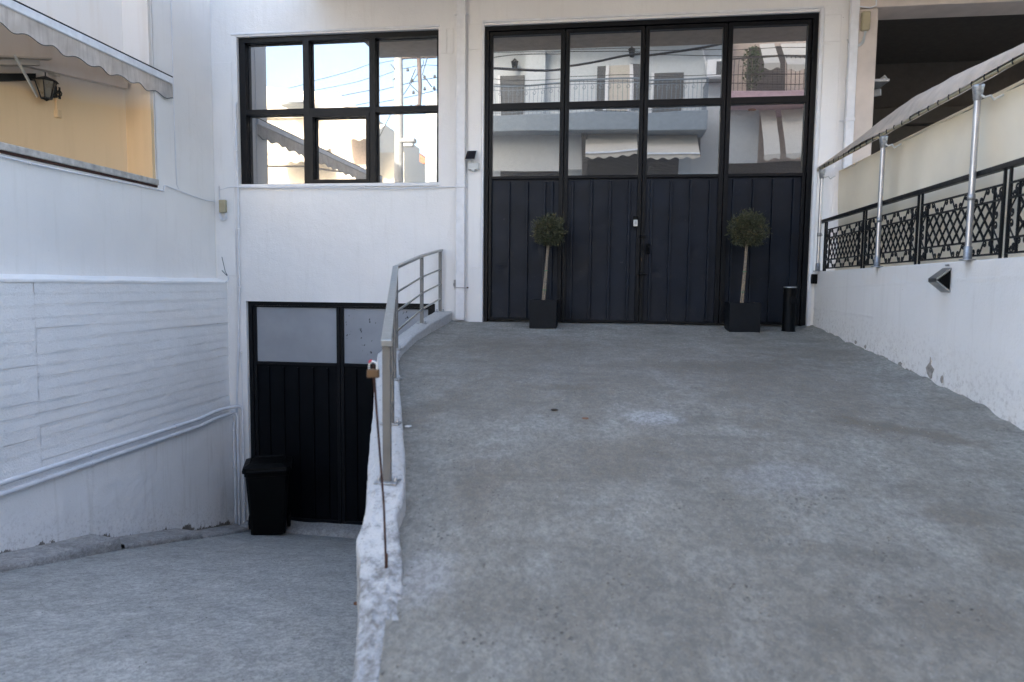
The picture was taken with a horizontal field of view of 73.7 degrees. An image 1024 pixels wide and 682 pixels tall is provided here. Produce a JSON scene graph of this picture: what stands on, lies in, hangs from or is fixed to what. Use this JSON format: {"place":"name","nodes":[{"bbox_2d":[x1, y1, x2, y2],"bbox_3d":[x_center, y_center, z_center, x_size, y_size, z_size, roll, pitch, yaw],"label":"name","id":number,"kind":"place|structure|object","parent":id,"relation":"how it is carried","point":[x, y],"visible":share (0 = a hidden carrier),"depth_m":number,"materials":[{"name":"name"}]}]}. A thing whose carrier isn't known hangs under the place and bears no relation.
{"place":"outdoors","nodes":[
{"label":"outdoors","id":0,"kind":"place"},
{"bbox_2d":[0,531,357,681],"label":"ramp","id":1,"kind":"structure","parent":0,"point":[167,642],"depth_m":4.16,"materials":[{"name":"concrete"}]},
{"bbox_2d":[0,534,121,571],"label":"kerb slab","id":2,"kind":"structure","parent":1,"relation":"on","point":[76,547],"depth_m":5.94,"materials":[{"name":"concrete"}]},
{"bbox_2d":[0,0,234,553],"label":"side wall","id":3,"kind":"structure","parent":1,"relation":"on","point":[113,309],"depth_m":7.10,"materials":[{"name":"white paint"}]},
{"bbox_2d":[0,0,155,178],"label":"ochre house","id":4,"kind":"structure","parent":3,"relation":"on","point":[85,118],"depth_m":7.37,"materials":[{"name":"paint"}]},
{"bbox_2d":[0,73,35,81],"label":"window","id":5,"kind":"structure","parent":4,"relation":"in","point":[3,76],"depth_m":6.82,"materials":[{"name":"black paint"}]},
{"bbox_2d":[0,54,52,97],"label":"awning arm","id":6,"kind":"object","parent":4,"relation":"attached to","point":[21,62],"depth_m":6.77,"materials":[{"name":"white metal"}]},
{"bbox_2d":[31,72,61,100],"bbox_3d":[-4.746,-2.595,7.014,0.250,0.290,0.325,1,5,8],"label":"wall lantern","id":7,"kind":"object","parent":4,"relation":"attached to","point":[46,86],"depth_m":6.92,"materials":[{"name":"black metal"}]},
{"bbox_2d":[0,0,172,98],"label":"awning","id":8,"kind":"object","parent":4,"relation":"attached to","point":[18,17],"visible":1,"depth_m":6.58,"materials":[{"name":"grey fabric"}]},
{"bbox_2d":[0,155,164,191],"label":"cable","id":9,"kind":"object","parent":3,"relation":"attached to","point":[109,179],"visible":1,"depth_m":6.56,"materials":[{"name":"white paint"}]},
{"bbox_2d":[0,411,240,524],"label":"conduit","id":10,"kind":"object","parent":3,"relation":"attached to","point":[68,470],"visible":0.99,"depth_m":7.14,"materials":[{"name":"white plastic"}]},
{"bbox_2d":[0,405,245,521],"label":"conduit","id":11,"kind":"object","parent":3,"relation":"attached to","point":[68,461],"visible":0.93,"depth_m":7.16,"materials":[{"name":"white plastic"}]},
{"bbox_2d":[170,0,179,189],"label":"cable","id":12,"kind":"object","parent":3,"relation":"attached to","point":[173,95],"visible":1,"depth_m":8.01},
{"bbox_2d":[165,185,215,201],"bbox_3d":[-3.938,-1.803,8.396,0.016,0.082,1.001,1,5,8],"label":"cable","id":13,"kind":"object","parent":3,"relation":"attached to","point":[189,194],"visible":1,"depth_m":8.35,"materials":[{"name":"white plastic"}]},
{"bbox_2d":[114,528,201,548],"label":"kerb slab","id":14,"kind":"structure","parent":1,"relation":"on","point":[151,538],"depth_m":7.26,"materials":[{"name":"concrete"}]},
{"bbox_2d":[2,535,347,679],"bbox_3d":[-2.033,1.939,5.292,3.726,1.696,6.603,1,5,8],"label":"grit","id":15,"kind":"object","parent":1,"relation":"on","point":[201,597],"visible":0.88,"depth_m":4.92,"materials":[{"name":"gravel"}]},
{"bbox_2d":[194,524,249,537],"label":"kerb slab","id":16,"kind":"structure","parent":1,"relation":"on","point":[221,530],"depth_m":8.56,"materials":[{"name":"concrete"}]},
{"bbox_2d":[242,455,292,534],"bbox_3d":[-3.098,1.974,8.689,0.580,0.940,0.626,-1,5,-16],"label":"wheeled bin","id":17,"kind":"object","parent":1,"relation":"on","point":[267,480],"visible":1,"depth_m":8.48,"materials":[{"name":"black plastic"}]},
{"bbox_2d":[352,311,451,681],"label":"wall","id":18,"kind":"structure","parent":1,"relation":"on","point":[379,590],"depth_m":2.78,"materials":[{"name":"concrete"}]},
{"bbox_2d":[372,364,387,568],"bbox_3d":[-0.497,0.489,2.572,0.075,0.808,0.013,4,6,36],"label":"iron rod","id":19,"kind":"object","parent":18,"relation":"on","point":[381,472],"visible":0.84,"depth_m":2.57,"materials":[{"name":"metal"}]},
{"bbox_2d":[367,359,379,377],"bbox_3d":[-0.516,0.102,2.539,0.044,0.069,0.024,1,5,8],"label":"padlock","id":20,"kind":"object","parent":19,"relation":"hanging from","point":[373,373],"visible":1,"depth_m":2.53,"materials":[{"name":"gold metal"}]},
{"bbox_2d":[373,249,443,484],"bbox_3d":[-0.877,-0.247,5.829,0.405,1.368,5.578,0,5,-3],"label":"handrail","id":21,"kind":"object","parent":18,"relation":"on","point":[389,339],"visible":1,"depth_m":3.88,"materials":[{"name":"metal"}]},
{"bbox_2d":[378,320,1023,681],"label":"ramp","id":22,"kind":"structure","parent":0,"point":[767,620],"depth_m":3.06,"materials":[{"name":"concrete"}]},
{"bbox_2d":[529,212,567,328],"bbox_3d":[0.438,-0.849,8.123,0.480,1.384,0.468,1,5,8],"label":"topiary tree","id":23,"kind":"object","parent":22,"relation":"on","point":[543,312],"visible":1,"depth_m":8.02,"materials":[{"name":"green plant"}]},
{"bbox_2d":[403,325,1020,681],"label":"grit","id":24,"kind":"object","parent":22,"relation":"on","point":[688,503],"visible":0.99,"depth_m":3.34,"materials":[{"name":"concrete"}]},
{"bbox_2d":[404,329,1021,677],"bbox_3d":[0.886,0.469,4.924,4.252,0.805,6.899,1,5,8],"label":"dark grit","id":25,"kind":"object","parent":22,"relation":"on","point":[526,505],"visible":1,"depth_m":3.21,"materials":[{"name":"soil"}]},
{"bbox_2d":[724,207,772,332],"bbox_3d":[2.682,-0.811,7.788,0.511,1.414,0.511,1,5,8],"label":"topiary tree","id":26,"kind":"object","parent":22,"relation":"on","point":[741,316],"visible":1,"depth_m":7.68,"materials":[{"name":"green plant"}]},
{"bbox_2d":[781,287,796,331],"bbox_3d":[3.155,-0.362,7.770,0.156,0.512,0.156,1,5,8],"label":"ashtray bin","id":27,"kind":"object","parent":22,"relation":"on","point":[789,309],"visible":0.99,"depth_m":7.72,"materials":[{"name":"black metal"}]},
{"bbox_2d":[813,257,1023,430],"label":"terrace wall","id":28,"kind":"structure","parent":22,"relation":"on","point":[964,336],"depth_m":4.88,"materials":[{"name":"white paint"}]},
{"bbox_2d":[811,274,817,283],"bbox_3d":[3.499,-0.719,7.907,0.051,0.110,0.080,1,5,8],"label":"sensor box","id":29,"kind":"object","parent":28,"relation":"attached to","point":[814,278],"visible":1,"depth_m":7.87,"materials":[{"name":"black plastic"}]},
{"bbox_2d":[813,43,1023,271],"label":"terrace canopy","id":30,"kind":"object","parent":28,"relation":"on","point":[950,88],"visible":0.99,"depth_m":5.05,"materials":[{"name":"metal"}]},
{"bbox_2d":[835,79,1023,269],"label":"tarpaulin","id":31,"kind":"object","parent":30,"relation":"hanging from","point":[935,153],"visible":0.55,"depth_m":5.28,"materials":[{"name":"beige fabric"}]},
{"bbox_2d":[822,157,1023,270],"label":"iron railing","id":32,"kind":"object","parent":28,"relation":"on","point":[1015,193],"visible":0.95,"depth_m":5.18,"materials":[{"name":"black metal"}]},
{"bbox_2d":[928,264,950,291],"bbox_3d":[3.061,-0.449,4.887,0.095,0.199,0.130,1,5,8],"label":"wall light","id":33,"kind":"object","parent":28,"relation":"attached to","point":[939,280],"visible":1,"depth_m":4.84,"materials":[{"name":"silver metal"}]},
{"label":"ground","id":34,"kind":"structure","parent":0,"visible":0},
{"bbox_2d":[210,0,849,538],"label":"workshop building","id":35,"kind":"structure","parent":34,"relation":"on","point":[334,242],"depth_m":8.60,"materials":[{"name":"white paint"}]},
{"bbox_2d":[218,186,226,220],"bbox_3d":[-3.763,-1.789,8.863,0.108,0.446,0.056,1,5,8],"label":"junction box","id":36,"kind":"object","parent":35,"relation":"attached to","point":[222,206],"visible":1,"depth_m":8.85,"materials":[{"name":"beige plastic"}]},
{"bbox_2d":[232,422,236,523],"bbox_3d":[-3.706,1.767,9.127,0.046,1.380,0.044,1,5,8],"label":"conduit","id":37,"kind":"object","parent":35,"relation":"attached to","point":[234,469],"visible":1,"depth_m":9.11,"materials":[{"name":"white paint"}]},
{"bbox_2d":[235,102,241,411],"bbox_3d":[-3.597,-1.057,8.912,0.115,4.022,0.034,1,5,8],"label":"conduit","id":38,"kind":"object","parent":35,"relation":"attached to","point":[238,229],"visible":1,"depth_m":8.89,"materials":[{"name":"white paint"}]},
{"bbox_2d":[235,227,242,405],"bbox_3d":[-3.590,-0.249,8.986,0.056,2.473,0.011,1,5,8],"label":"cable","id":39,"kind":"object","parent":35,"relation":"attached to","point":[237,301],"visible":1,"depth_m":8.96,"materials":[{"name":"white plastic"}]},
{"bbox_2d":[220,186,454,189],"bbox_3d":[-2.238,-1.949,8.657,3.156,0.053,0.040,1,5,8],"label":"cable","id":40,"kind":"object","parent":35,"relation":"attached to","point":[338,187],"visible":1,"depth_m":8.64,"materials":[{"name":"white paint"}]},
{"bbox_2d":[238,30,438,183],"bbox_3d":[-2.203,-2.933,8.682,2.641,1.852,0.101,1,5,8],"label":"window","id":41,"kind":"structure","parent":35,"relation":"attached to","point":[346,108],"depth_m":8.70,"materials":[{"name":"black paint"}]},
{"bbox_2d":[248,301,434,524],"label":"basement gate","id":42,"kind":"structure","parent":35,"relation":"attached to","point":[311,398],"depth_m":9.04,"materials":[{"name":"black metal"}]},
{"bbox_2d":[454,0,468,319],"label":"downpipe","id":43,"kind":"object","parent":35,"relation":"attached to","point":[460,185],"visible":1,"depth_m":8.36,"materials":[{"name":"white paint"}]},
{"bbox_2d":[464,150,478,171],"bbox_3d":[-0.491,-2.206,8.357,0.170,0.258,0.113,1,5,8],"label":"solar lamp","id":44,"kind":"object","parent":35,"relation":"attached to","point":[473,166],"visible":1,"depth_m":8.35,"materials":[{"name":"grey plastic"}]},
{"bbox_2d":[483,13,818,325],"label":"folding gate","id":45,"kind":"structure","parent":35,"relation":"attached to","point":[722,132],"depth_m":8.22,"materials":[{"name":"black metal"}]},
{"bbox_2d":[633,216,637,226],"bbox_3d":[1.492,-1.440,8.244,0.060,0.130,0.040,1,5,8],"label":"doorbell","id":46,"kind":"object","parent":45,"relation":"attached to","point":[635,221],"visible":1,"depth_m":8.23,"materials":[{"name":"white plastic"}]},
{"bbox_2d":[839,0,859,168],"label":"downpipe","id":47,"kind":"object","parent":35,"relation":"attached to","point":[851,73],"visible":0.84,"depth_m":7.70,"materials":[{"name":"white paint"}]},
{"bbox_2d":[843,0,1023,163],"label":"terrace building","id":48,"kind":"structure","parent":34,"relation":"on","point":[910,49],"depth_m":9.51,"materials":[{"name":"white paint"}]},
{"bbox_2d":[847,11,870,46],"bbox_3d":[3.884,-3.490,7.651,0.228,0.376,0.063,2,5,14],"label":"junction box","id":49,"kind":"object","parent":48,"relation":"attached to","point":[865,21],"visible":1,"depth_m":7.61,"materials":[{"name":"beige plastic"}]},
{"bbox_2d":[860,0,876,7],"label":"conduit","id":50,"kind":"object","parent":48,"relation":"attached to","point":[871,6],"visible":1,"depth_m":7.61,"materials":[{"name":"white plastic"}]},
{"bbox_2d":[874,75,889,96],"bbox_3d":[4.303,-3.032,8.040,0.320,0.236,0.320,1,5,8],"label":"floodlight","id":51,"kind":"object","parent":48,"relation":"attached to","point":[882,81],"visible":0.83,"depth_m":8.08,"materials":[{"name":"metal"}]}
]}

